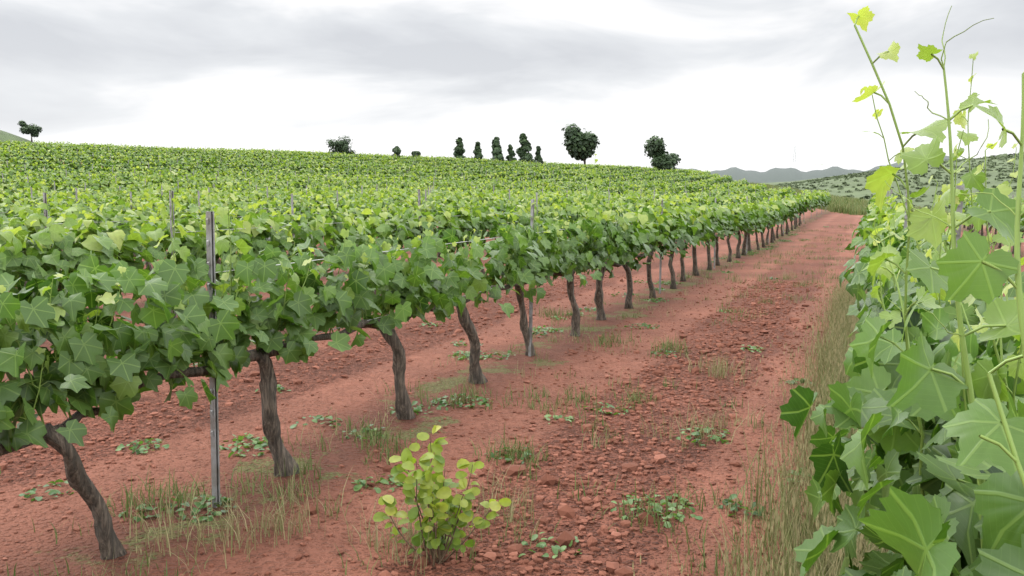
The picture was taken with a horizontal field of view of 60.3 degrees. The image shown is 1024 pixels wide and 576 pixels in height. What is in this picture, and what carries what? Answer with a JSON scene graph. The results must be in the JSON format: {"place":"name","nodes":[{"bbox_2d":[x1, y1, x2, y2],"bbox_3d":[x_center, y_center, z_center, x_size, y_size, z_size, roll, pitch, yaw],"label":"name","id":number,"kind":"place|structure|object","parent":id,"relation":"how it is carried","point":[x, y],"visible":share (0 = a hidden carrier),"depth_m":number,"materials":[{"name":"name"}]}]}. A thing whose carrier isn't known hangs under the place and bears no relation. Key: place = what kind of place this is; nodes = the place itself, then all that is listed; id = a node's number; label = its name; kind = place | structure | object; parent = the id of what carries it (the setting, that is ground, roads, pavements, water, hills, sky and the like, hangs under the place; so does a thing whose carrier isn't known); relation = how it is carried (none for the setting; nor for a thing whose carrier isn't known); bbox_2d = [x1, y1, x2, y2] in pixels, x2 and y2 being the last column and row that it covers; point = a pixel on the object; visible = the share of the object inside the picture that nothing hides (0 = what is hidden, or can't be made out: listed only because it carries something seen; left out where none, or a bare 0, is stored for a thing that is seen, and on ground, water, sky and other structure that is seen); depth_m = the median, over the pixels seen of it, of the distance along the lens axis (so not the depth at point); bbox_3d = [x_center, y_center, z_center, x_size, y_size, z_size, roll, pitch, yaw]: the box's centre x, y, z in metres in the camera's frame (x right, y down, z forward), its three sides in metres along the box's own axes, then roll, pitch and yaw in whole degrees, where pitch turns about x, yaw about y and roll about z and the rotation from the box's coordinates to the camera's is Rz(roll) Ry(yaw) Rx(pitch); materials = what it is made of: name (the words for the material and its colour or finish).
{"place":"outdoors","nodes":[
{"label":"outdoors","id":0,"kind":"place"},
{"bbox_2d":[17,121,680,170],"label":"tree","id":1,"kind":"object","parent":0,"point":[579,144],"depth_m":120.51,"materials":[{"name":"green plant"}]},
{"bbox_2d":[0,130,1023,575],"bbox_3d":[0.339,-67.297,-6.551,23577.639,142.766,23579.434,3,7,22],"label":"terrain","id":2,"kind":"structure","parent":0,"point":[46,554],"depth_m":5.49,"materials":[{"name":"soil"}]},
{"bbox_2d":[0,274,838,575],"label":"soil clods","id":3,"kind":"object","parent":2,"relation":"on","point":[566,538],"visible":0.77,"depth_m":5.20,"materials":[{"name":"brown soil"}]},
{"bbox_2d":[19,226,844,557],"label":"weed plants","id":4,"kind":"object","parent":2,"relation":"on","point":[257,442],"visible":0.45,"depth_m":5.12,"materials":[{"name":"green plant"}]},
{"bbox_2d":[373,425,511,566],"bbox_3d":[-0.280,0.847,3.537,0.562,0.583,0.246,-1,6,-5],"label":"shrub","id":5,"kind":"object","parent":2,"relation":"on","point":[426,478],"depth_m":3.56,"materials":[{"name":"green plant"}]},
{"bbox_2d":[6,181,949,575],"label":"grass tufts","id":6,"kind":"object","parent":2,"relation":"on","point":[834,347],"visible":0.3,"depth_m":4.21,"materials":[{"name":"green plant"}]},
{"bbox_2d":[2,140,1013,507],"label":"trellis posts","id":7,"kind":"object","parent":2,"relation":"on","point":[210,250],"visible":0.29,"depth_m":4.21,"materials":[{"name":"grey metal"}]},
{"bbox_2d":[1,188,713,350],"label":"trellis wires","id":8,"kind":"object","parent":7,"relation":"attached to","point":[298,238],"visible":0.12,"depth_m":10.61,"materials":[{"name":"grey metal"}]},
{"bbox_2d":[0,139,1023,317],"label":"vine leaves","id":9,"kind":"object","parent":2,"relation":"on","point":[30,243],"visible":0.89,"depth_m":23.10,"materials":[{"name":"green plant"}]},
{"bbox_2d":[0,213,1023,559],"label":"grapevine trunks","id":10,"kind":"object","parent":2,"relation":"on","point":[92,497],"visible":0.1,"depth_m":5.19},
{"bbox_2d":[0,6,1023,575],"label":"vine leaves","id":11,"kind":"object","parent":10,"relation":"attached to","point":[880,396],"visible":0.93,"depth_m":2.90,"materials":[{"name":"green plant"}]},
{"bbox_2d":[812,160,824,164],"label":"farm shed","id":12,"kind":"structure","parent":2,"relation":"on","point":[821,162],"depth_m":1400.65,"materials":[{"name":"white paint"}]},
{"bbox_2d":[776,153,1023,208],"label":"distant shrubs","id":13,"kind":"object","parent":2,"relation":"on","point":[938,172],"visible":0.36,"depth_m":177.53,"materials":[{"name":"green plant"}]},
{"bbox_2d":[0,0,1023,171],"label":"sky","id":14,"kind":"structure","parent":0,"point":[725,84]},
{"bbox_2d":[6,6,1023,548],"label":"vine shoots","id":15,"kind":"object","parent":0,"point":[1016,284],"visible":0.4,"depth_m":1.25,"materials":[{"name":"green plant"}]}
]}

